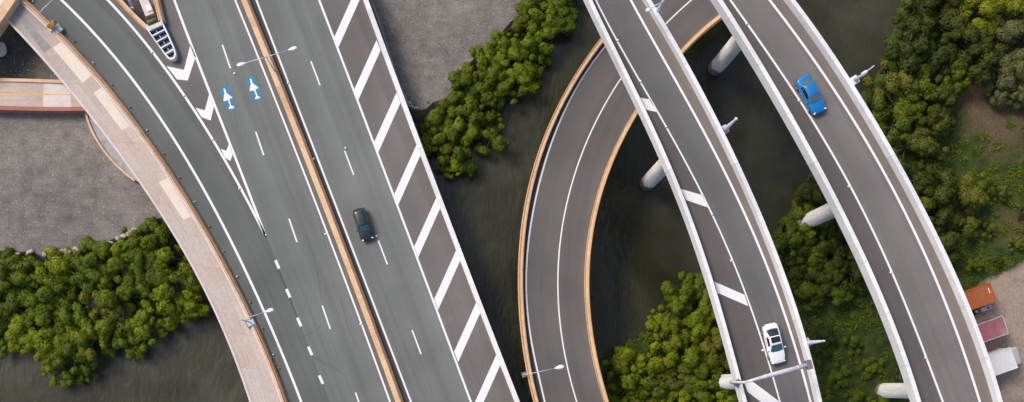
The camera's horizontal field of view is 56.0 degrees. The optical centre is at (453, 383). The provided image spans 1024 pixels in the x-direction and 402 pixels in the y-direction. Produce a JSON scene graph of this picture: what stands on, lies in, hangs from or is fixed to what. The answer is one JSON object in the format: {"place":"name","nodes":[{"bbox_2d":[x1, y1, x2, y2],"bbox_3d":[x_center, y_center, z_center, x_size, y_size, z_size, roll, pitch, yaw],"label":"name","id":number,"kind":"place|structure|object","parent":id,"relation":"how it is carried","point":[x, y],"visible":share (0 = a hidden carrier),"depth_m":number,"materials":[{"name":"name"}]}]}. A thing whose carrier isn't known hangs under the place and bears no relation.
{"place":"outdoors","nodes":[
{"label":"outdoors","id":0,"kind":"place"},
{"bbox_2d":[8,2,279,401],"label":"walkway","id":1,"kind":"structure","parent":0,"point":[82,85],"depth_m":118.89,"materials":[{"name":"concrete"}]},
{"bbox_2d":[0,0,21,36],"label":"footbridge","id":2,"kind":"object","parent":1,"relation":"on","point":[8,8],"visible":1,"depth_m":117.97,"materials":[{"name":"concrete"}]},
{"bbox_2d":[20,0,287,401],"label":"kerb barrier","id":3,"kind":"object","parent":1,"relation":"on","point":[136,126],"visible":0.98,"depth_m":118.53,"materials":[{"name":"concrete"}]},
{"bbox_2d":[0,0,529,262],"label":"gravel yard","id":4,"kind":"structure","parent":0,"point":[65,181],"depth_m":122.00,"materials":[{"name":"grey gravel"}]},
{"bbox_2d":[0,78,86,113],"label":"side path","id":5,"kind":"structure","parent":4,"relation":"on","point":[34,96],"depth_m":120.80,"materials":[{"name":"concrete"}]},
{"bbox_2d":[69,236,113,278],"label":"mangrove tree","id":6,"kind":"object","parent":4,"relation":"on","point":[92,255],"visible":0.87,"depth_m":121.36,"materials":[{"name":"green plant"}]},
{"bbox_2d":[85,113,137,181],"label":"concrete apron","id":7,"kind":"object","parent":4,"relation":"on","point":[109,150],"visible":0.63,"depth_m":121.50,"materials":[{"name":"grey concrete"}]},
{"bbox_2d":[123,216,176,262],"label":"mangrove tree","id":8,"kind":"object","parent":4,"relation":"on","point":[139,241],"visible":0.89,"depth_m":120.89,"materials":[{"name":"green plant"}]},
{"bbox_2d":[434,87,468,118],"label":"mangrove tree","id":9,"kind":"object","parent":4,"relation":"on","point":[452,98],"visible":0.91,"depth_m":121.67,"materials":[{"name":"green plant"}]},
{"bbox_2d":[447,69,478,105],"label":"mangrove tree","id":10,"kind":"object","parent":4,"relation":"on","point":[460,78],"visible":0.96,"depth_m":120.77,"materials":[{"name":"green plant"}]},
{"bbox_2d":[461,41,495,84],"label":"mangrove tree","id":11,"kind":"object","parent":4,"relation":"on","point":[484,56],"visible":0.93,"depth_m":121.51,"materials":[{"name":"green plant"}]},
{"bbox_2d":[493,42,537,76],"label":"mangrove tree","id":12,"kind":"object","parent":4,"relation":"on","point":[519,66],"visible":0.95,"depth_m":121.33,"materials":[{"name":"green plant"}]},
{"bbox_2d":[512,0,557,36],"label":"mangrove tree","id":13,"kind":"object","parent":4,"relation":"on","point":[530,7],"visible":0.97,"depth_m":121.33,"materials":[{"name":"green plant"}]},
{"bbox_2d":[28,0,513,401],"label":"motorway","id":14,"kind":"structure","parent":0,"point":[290,269],"depth_m":119.00,"materials":[{"name":"grey asphalt"}]},
{"bbox_2d":[146,20,177,61],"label":"crash cushion","id":15,"kind":"object","parent":14,"relation":"on","point":[160,35],"visible":1,"depth_m":118.43,"materials":[{"name":"metal"}]},
{"bbox_2d":[241,0,403,401],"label":"median barrier","id":16,"kind":"object","parent":14,"relation":"on","point":[326,205],"visible":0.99,"depth_m":118.38,"materials":[{"name":"beige concrete"}]},
{"bbox_2d":[352,207,373,241],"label":"car","id":17,"kind":"object","parent":14,"relation":"on","point":[363,225],"visible":1,"depth_m":117.84,"materials":[{"name":"black paint"}]},
{"bbox_2d":[363,0,519,401],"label":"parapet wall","id":18,"kind":"structure","parent":14,"relation":"on","point":[440,202],"depth_m":118.05,"materials":[{"name":"concrete"}]},
{"bbox_2d":[0,0,899,401],"bbox_3d":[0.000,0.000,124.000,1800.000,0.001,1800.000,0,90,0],"label":"river water","id":19,"kind":"structure","parent":0,"point":[642,248],"depth_m":124.00,"materials":[{"name":"black liquid"}]},
{"bbox_2d":[0,285,27,328],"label":"mangrove tree","id":20,"kind":"object","parent":19,"relation":"in","point":[6,307],"visible":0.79,"depth_m":120.74,"materials":[{"name":"green plant"}]},
{"bbox_2d":[0,253,42,305],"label":"mangrove tree","id":21,"kind":"object","parent":19,"relation":"in","point":[16,273],"visible":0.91,"depth_m":120.92,"materials":[{"name":"green plant"}]},
{"bbox_2d":[0,312,44,353],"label":"mangrove tree","id":22,"kind":"object","parent":19,"relation":"in","point":[17,323],"visible":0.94,"depth_m":120.97,"materials":[{"name":"green plant"}]},
{"bbox_2d":[19,327,66,361],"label":"mangrove tree","id":23,"kind":"object","parent":19,"relation":"in","point":[42,351],"visible":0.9,"depth_m":120.41,"materials":[{"name":"green plant"}]},
{"bbox_2d":[21,301,66,342],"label":"mangrove tree","id":24,"kind":"object","parent":19,"relation":"in","point":[30,317],"visible":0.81,"depth_m":121.04,"materials":[{"name":"green plant"}]},
{"bbox_2d":[24,272,73,318],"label":"mangrove tree","id":25,"kind":"object","parent":19,"relation":"in","point":[36,300],"visible":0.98,"depth_m":120.55,"materials":[{"name":"green plant"}]},
{"bbox_2d":[34,243,78,292],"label":"mangrove tree","id":26,"kind":"object","parent":19,"relation":"in","point":[56,265],"visible":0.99,"depth_m":120.18,"materials":[{"name":"green plant"}]},
{"bbox_2d":[47,328,91,374],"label":"mangrove tree","id":27,"kind":"object","parent":19,"relation":"in","point":[57,362],"visible":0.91,"depth_m":120.25,"materials":[{"name":"green plant"}]},
{"bbox_2d":[50,291,90,332],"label":"mangrove tree","id":28,"kind":"object","parent":19,"relation":"in","point":[78,309],"visible":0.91,"depth_m":121.10,"materials":[{"name":"green plant"}]},
{"bbox_2d":[50,260,103,299],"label":"mangrove tree","id":29,"kind":"object","parent":19,"relation":"in","point":[84,282],"visible":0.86,"depth_m":120.57,"materials":[{"name":"green plant"}]},
{"bbox_2d":[69,317,106,366],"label":"mangrove tree","id":30,"kind":"object","parent":19,"relation":"in","point":[87,332],"visible":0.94,"depth_m":120.39,"materials":[{"name":"green plant"}]},
{"bbox_2d":[78,273,130,326],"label":"mangrove tree","id":31,"kind":"object","parent":19,"relation":"in","point":[104,300],"visible":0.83,"depth_m":120.12,"materials":[{"name":"green plant"}]},
{"bbox_2d":[92,298,134,346],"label":"mangrove tree","id":32,"kind":"object","parent":19,"relation":"in","point":[102,328],"visible":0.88,"depth_m":120.62,"materials":[{"name":"green plant"}]},
{"bbox_2d":[97,240,148,280],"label":"mangrove tree","id":33,"kind":"object","parent":19,"relation":"in","point":[127,268],"visible":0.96,"depth_m":121.11,"materials":[{"name":"green plant"}]},
{"bbox_2d":[97,272,155,308],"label":"mangrove tree","id":34,"kind":"object","parent":19,"relation":"in","point":[122,289],"visible":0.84,"depth_m":121.31,"materials":[{"name":"green plant"}]},
{"bbox_2d":[110,331,144,360],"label":"mangrove tree","id":35,"kind":"object","parent":19,"relation":"in","point":[118,342],"visible":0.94,"depth_m":121.54,"materials":[{"name":"green plant"}]},
{"bbox_2d":[118,309,164,351],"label":"mangrove tree","id":36,"kind":"object","parent":19,"relation":"in","point":[138,325],"visible":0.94,"depth_m":120.77,"materials":[{"name":"green plant"}]},
{"bbox_2d":[134,258,181,304],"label":"mangrove tree","id":37,"kind":"object","parent":19,"relation":"in","point":[160,277],"visible":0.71,"depth_m":120.53,"materials":[{"name":"green plant"}]},
{"bbox_2d":[138,242,195,275],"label":"mangrove tree","id":38,"kind":"object","parent":19,"relation":"in","point":[165,257],"visible":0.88,"depth_m":120.93,"materials":[{"name":"green plant"}]},
{"bbox_2d":[146,283,194,321],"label":"mangrove tree","id":39,"kind":"object","parent":19,"relation":"in","point":[162,295],"visible":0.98,"depth_m":119.94,"materials":[{"name":"green plant"}]},
{"bbox_2d":[167,263,203,299],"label":"mangrove tree","id":40,"kind":"object","parent":19,"relation":"in","point":[187,280],"visible":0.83,"depth_m":119.79,"materials":[{"name":"green plant"}]},
{"bbox_2d":[170,285,211,322],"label":"mangrove tree","id":41,"kind":"object","parent":19,"relation":"in","point":[195,309],"visible":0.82,"depth_m":120.71,"materials":[{"name":"green plant"}]},
{"bbox_2d":[420,120,456,155],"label":"mangrove tree","id":42,"kind":"object","parent":19,"relation":"in","point":[429,141],"visible":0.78,"depth_m":121.88,"materials":[{"name":"green plant"}]},
{"bbox_2d":[444,127,477,177],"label":"mangrove tree","id":43,"kind":"object","parent":19,"relation":"in","point":[463,155],"visible":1,"depth_m":121.42,"materials":[{"name":"green plant"}]},
{"bbox_2d":[459,96,495,132],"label":"mangrove tree","id":44,"kind":"object","parent":19,"relation":"in","point":[467,107],"visible":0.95,"depth_m":120.44,"materials":[{"name":"green plant"}]},
{"bbox_2d":[469,62,507,102],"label":"mangrove tree","id":45,"kind":"object","parent":19,"relation":"in","point":[491,75],"visible":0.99,"depth_m":120.83,"materials":[{"name":"green plant"}]},
{"bbox_2d":[474,122,510,155],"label":"mangrove tree","id":46,"kind":"object","parent":19,"relation":"in","point":[502,143],"visible":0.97,"depth_m":121.36,"materials":[{"name":"green plant"}]},
{"bbox_2d":[504,64,540,95],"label":"mangrove tree","id":47,"kind":"object","parent":19,"relation":"in","point":[526,84],"visible":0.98,"depth_m":121.42,"materials":[{"name":"green plant"}]},
{"bbox_2d":[506,32,551,61],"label":"mangrove tree","id":48,"kind":"object","parent":19,"relation":"in","point":[530,41],"visible":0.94,"depth_m":121.25,"materials":[{"name":"green plant"}]},
{"bbox_2d":[534,10,577,35],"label":"mangrove tree","id":49,"kind":"object","parent":19,"relation":"in","point":[566,24],"visible":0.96,"depth_m":121.62,"materials":[{"name":"green plant"}]},
{"bbox_2d":[518,0,721,401],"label":"loop ramp","id":50,"kind":"structure","parent":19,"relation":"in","point":[595,114],"depth_m":116.00,"materials":[{"name":"grey asphalt"}]},
{"bbox_2d":[605,0,1023,401],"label":"river bank","id":51,"kind":"structure","parent":0,"point":[976,112],"depth_m":123.30,"materials":[{"name":"green plant"}]},
{"bbox_2d":[601,346,645,379],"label":"mangrove tree","id":52,"kind":"object","parent":51,"relation":"on","point":[626,355],"visible":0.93,"depth_m":120.48,"materials":[{"name":"green plant"}]},
{"bbox_2d":[608,354,650,401],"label":"mangrove tree","id":53,"kind":"object","parent":51,"relation":"on","point":[633,385],"visible":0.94,"depth_m":120.64,"materials":[{"name":"green plant"}]},
{"bbox_2d":[633,366,675,398],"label":"mangrove tree","id":54,"kind":"object","parent":51,"relation":"on","point":[655,385],"visible":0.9,"depth_m":120.23,"materials":[{"name":"green plant"}]},
{"bbox_2d":[645,308,670,340],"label":"mangrove tree","id":55,"kind":"object","parent":51,"relation":"on","point":[658,319],"visible":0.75,"depth_m":121.59,"materials":[{"name":"green plant"}]},
{"bbox_2d":[646,340,683,376],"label":"mangrove tree","id":56,"kind":"object","parent":51,"relation":"on","point":[655,367],"visible":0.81,"depth_m":120.50,"materials":[{"name":"green plant"}]},
{"bbox_2d":[648,366,696,401],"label":"mangrove tree","id":57,"kind":"object","parent":51,"relation":"on","point":[678,384],"visible":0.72,"depth_m":121.09,"materials":[{"name":"green plant"}]},
{"bbox_2d":[653,316,692,361],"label":"mangrove tree","id":58,"kind":"object","parent":51,"relation":"on","point":[673,345],"visible":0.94,"depth_m":120.54,"materials":[{"name":"green plant"}]},
{"bbox_2d":[658,285,693,326],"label":"mangrove tree","id":59,"kind":"object","parent":51,"relation":"on","point":[676,300],"visible":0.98,"depth_m":121.10,"materials":[{"name":"green plant"}]},
{"bbox_2d":[660,271,705,306],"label":"mangrove tree","id":60,"kind":"object","parent":51,"relation":"on","point":[692,285],"visible":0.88,"depth_m":121.09,"materials":[{"name":"green plant"}]},
{"bbox_2d":[679,333,706,378],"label":"mangrove tree","id":61,"kind":"object","parent":51,"relation":"on","point":[692,357],"visible":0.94,"depth_m":119.55,"materials":[{"name":"green plant"}]},
{"bbox_2d":[676,346,723,392],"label":"mangrove tree","id":62,"kind":"object","parent":51,"relation":"on","point":[710,364],"visible":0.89,"depth_m":120.43,"materials":[{"name":"green plant"}]},
{"bbox_2d":[686,284,713,327],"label":"mangrove tree","id":63,"kind":"object","parent":51,"relation":"on","point":[707,321],"visible":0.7,"depth_m":121.07,"materials":[{"name":"green plant"}]},
{"bbox_2d":[682,309,719,350],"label":"mangrove tree","id":64,"kind":"object","parent":51,"relation":"on","point":[697,324],"visible":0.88,"depth_m":120.31,"materials":[{"name":"green plant"}]},
{"bbox_2d":[583,0,821,401],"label":"viaduct","id":65,"kind":"object","parent":51,"relation":"on","point":[697,164],"visible":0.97,"depth_m":104.00,"materials":[{"name":"grey concrete"}]},
{"bbox_2d":[730,360,812,386],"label":"overhead gantry","id":66,"kind":"object","parent":65,"relation":"on","point":[807,365],"visible":1,"depth_m":98.63,"materials":[{"name":"metal"}]},
{"bbox_2d":[761,322,785,363],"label":"car","id":67,"kind":"object","parent":65,"relation":"on","point":[770,333],"visible":1,"depth_m":103.03,"materials":[{"name":"white paint"}]},
{"bbox_2d":[700,329,726,367],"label":"mangrove tree","id":68,"kind":"object","parent":51,"relation":"on","point":[708,347],"visible":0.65,"depth_m":120.27,"materials":[{"name":"green plant"}]},
{"bbox_2d":[774,219,809,256],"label":"tree","id":69,"kind":"object","parent":51,"relation":"on","point":[794,238],"visible":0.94,"depth_m":120.94,"materials":[{"name":"green plant"}]},
{"bbox_2d":[783,257,814,291],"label":"tree","id":70,"kind":"object","parent":51,"relation":"on","point":[796,276],"visible":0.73,"depth_m":120.40,"materials":[{"name":"green plant"}]},
{"bbox_2d":[787,278,816,311],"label":"tree","id":71,"kind":"object","parent":51,"relation":"on","point":[805,291],"visible":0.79,"depth_m":120.41,"materials":[{"name":"green plant"}]},
{"bbox_2d":[794,173,827,209],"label":"tree","id":72,"kind":"object","parent":51,"relation":"on","point":[812,193],"visible":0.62,"depth_m":119.80,"materials":[{"name":"green plant"}]},
{"bbox_2d":[599,0,1023,401],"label":"undergrowth","id":73,"kind":"object","parent":51,"relation":"on","point":[856,314],"visible":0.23,"depth_m":123.03,"materials":[{"name":"green plant"}]},
{"bbox_2d":[792,201,831,240],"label":"tree","id":74,"kind":"object","parent":51,"relation":"on","point":[812,233],"visible":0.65,"depth_m":120.47,"materials":[{"name":"green plant"}]},
{"bbox_2d":[796,225,843,265],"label":"tree","id":75,"kind":"object","parent":51,"relation":"on","point":[828,247],"visible":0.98,"depth_m":120.65,"materials":[{"name":"green plant"}]},
{"bbox_2d":[799,260,843,294],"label":"tree","id":76,"kind":"object","parent":51,"relation":"on","point":[828,278],"visible":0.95,"depth_m":120.57,"materials":[{"name":"green plant"}]},
{"bbox_2d":[811,329,837,357],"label":"bush","id":77,"kind":"object","parent":51,"relation":"on","point":[831,342],"visible":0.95,"depth_m":122.17,"materials":[{"name":"green plant"}]},
{"bbox_2d":[815,282,853,305],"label":"tree","id":78,"kind":"object","parent":51,"relation":"on","point":[840,295],"visible":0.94,"depth_m":120.81,"materials":[{"name":"green plant"}]},
{"bbox_2d":[837,259,866,291],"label":"tree","id":79,"kind":"object","parent":51,"relation":"on","point":[855,268],"visible":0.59,"depth_m":120.84,"materials":[{"name":"green plant"}]},
{"bbox_2d":[708,0,1002,401],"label":"viaduct","id":80,"kind":"object","parent":51,"relation":"on","point":[876,210],"visible":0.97,"depth_m":104.00,"materials":[{"name":"grey concrete"}]},
{"bbox_2d":[795,73,825,114],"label":"car","id":81,"kind":"object","parent":80,"relation":"on","point":[807,88],"visible":1,"depth_m":103.03,"materials":[{"name":"blue paint"}]},
{"bbox_2d":[863,60,919,118],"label":"tree","id":82,"kind":"object","parent":51,"relation":"on","point":[904,81],"visible":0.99,"depth_m":119.54,"materials":[{"name":"green plant"}]},
{"bbox_2d":[871,102,917,142],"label":"tree","id":83,"kind":"object","parent":51,"relation":"on","point":[907,118],"visible":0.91,"depth_m":120.14,"materials":[{"name":"green plant"}]},
{"bbox_2d":[879,41,940,85],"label":"tree","id":84,"kind":"object","parent":51,"relation":"on","point":[913,62],"visible":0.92,"depth_m":119.68,"materials":[{"name":"green plant"}]},
{"bbox_2d":[887,125,940,163],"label":"tree","id":85,"kind":"object","parent":51,"relation":"on","point":[923,143],"visible":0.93,"depth_m":119.45,"materials":[{"name":"green plant"}]},
{"bbox_2d":[890,65,938,120],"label":"tree","id":86,"kind":"object","parent":51,"relation":"on","point":[927,94],"visible":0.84,"depth_m":119.89,"materials":[{"name":"green plant"}]},
{"bbox_2d":[896,16,939,69],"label":"tree","id":87,"kind":"object","parent":51,"relation":"on","point":[909,47],"visible":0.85,"depth_m":119.12,"materials":[{"name":"green plant"}]},
{"bbox_2d":[898,157,938,198],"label":"tree","id":88,"kind":"object","parent":51,"relation":"on","point":[927,180],"visible":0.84,"depth_m":119.93,"materials":[{"name":"green plant"}]},
{"bbox_2d":[900,0,946,29],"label":"tree","id":89,"kind":"object","parent":51,"relation":"on","point":[910,4],"visible":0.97,"depth_m":119.74,"materials":[{"name":"green plant"}]},
{"bbox_2d":[905,103,957,148],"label":"tree","id":90,"kind":"object","parent":51,"relation":"on","point":[943,121],"visible":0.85,"depth_m":119.99,"materials":[{"name":"green plant"}]},
{"bbox_2d":[914,37,962,75],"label":"tree","id":91,"kind":"object","parent":51,"relation":"on","point":[940,53],"visible":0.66,"depth_m":120.26,"materials":[{"name":"green plant"}]},
{"bbox_2d":[914,161,963,207],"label":"tree","id":92,"kind":"object","parent":51,"relation":"on","point":[945,174],"visible":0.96,"depth_m":119.11,"materials":[{"name":"green plant"}]},
{"bbox_2d":[917,74,962,119],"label":"tree","id":93,"kind":"object","parent":51,"relation":"on","point":[946,94],"visible":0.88,"depth_m":119.57,"materials":[{"name":"green plant"}]},
{"bbox_2d":[915,2,966,39],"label":"tree","id":94,"kind":"object","parent":51,"relation":"on","point":[934,34],"visible":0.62,"depth_m":120.44,"materials":[{"name":"green plant"}]},
{"bbox_2d":[925,185,961,235],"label":"tree","id":95,"kind":"object","parent":51,"relation":"on","point":[945,218],"visible":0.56,"depth_m":120.26,"materials":[{"name":"green plant"}]},
{"bbox_2d":[932,0,971,27],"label":"tree","id":96,"kind":"object","parent":51,"relation":"on","point":[947,7],"visible":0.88,"depth_m":119.77,"materials":[{"name":"green plant"}]},
{"bbox_2d":[931,60,973,94],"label":"tree","id":97,"kind":"object","parent":51,"relation":"on","point":[966,81],"visible":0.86,"depth_m":120.52,"materials":[{"name":"green plant"}]},
{"bbox_2d":[936,217,974,262],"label":"tree","id":98,"kind":"object","parent":51,"relation":"on","point":[950,240],"visible":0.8,"depth_m":119.95,"materials":[{"name":"green plant"}]},
{"bbox_2d":[938,14,986,66],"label":"tree","id":99,"kind":"object","parent":51,"relation":"on","point":[966,26],"visible":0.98,"depth_m":119.37,"materials":[{"name":"green plant"}]},
{"bbox_2d":[938,173,990,226],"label":"tree","id":100,"kind":"object","parent":51,"relation":"on","point":[974,196],"visible":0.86,"depth_m":119.19,"materials":[{"name":"green plant"}]},
{"bbox_2d":[953,0,1007,38],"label":"tree","id":101,"kind":"object","parent":51,"relation":"on","point":[990,10],"visible":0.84,"depth_m":120.07,"materials":[{"name":"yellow plant"}]},
{"bbox_2d":[964,283,996,309],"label":"shipping container","id":102,"kind":"object","parent":51,"relation":"on","point":[981,295],"visible":0.49,"depth_m":120.71,"materials":[{"name":"metal"}]},
{"bbox_2d":[956,35,1009,84],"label":"tree","id":103,"kind":"object","parent":51,"relation":"on","point":[994,56],"visible":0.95,"depth_m":119.30,"materials":[{"name":"green plant"}]},
{"bbox_2d":[977,316,1008,341],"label":"shipping container","id":104,"kind":"object","parent":51,"relation":"on","point":[991,328],"visible":0.48,"depth_m":120.71,"materials":[{"name":"red metal"}]},
{"bbox_2d":[982,63,1013,106],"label":"tree","id":105,"kind":"object","parent":51,"relation":"on","point":[990,87],"visible":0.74,"depth_m":121.20,"materials":[{"name":"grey plant"}]},
{"bbox_2d":[978,14,1023,55],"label":"tree","id":106,"kind":"object","parent":51,"relation":"on","point":[1013,30],"visible":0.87,"depth_m":119.80,"materials":[{"name":"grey plant"}]},
{"bbox_2d":[988,347,1021,375],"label":"box truck","id":107,"kind":"object","parent":51,"relation":"on","point":[1004,359],"visible":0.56,"depth_m":120.31,"materials":[{"name":"white metal"}]},
{"bbox_2d":[992,48,1023,102],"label":"tree","id":108,"kind":"object","parent":51,"relation":"on","point":[1002,69],"visible":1,"depth_m":119.58,"materials":[{"name":"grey plant"}]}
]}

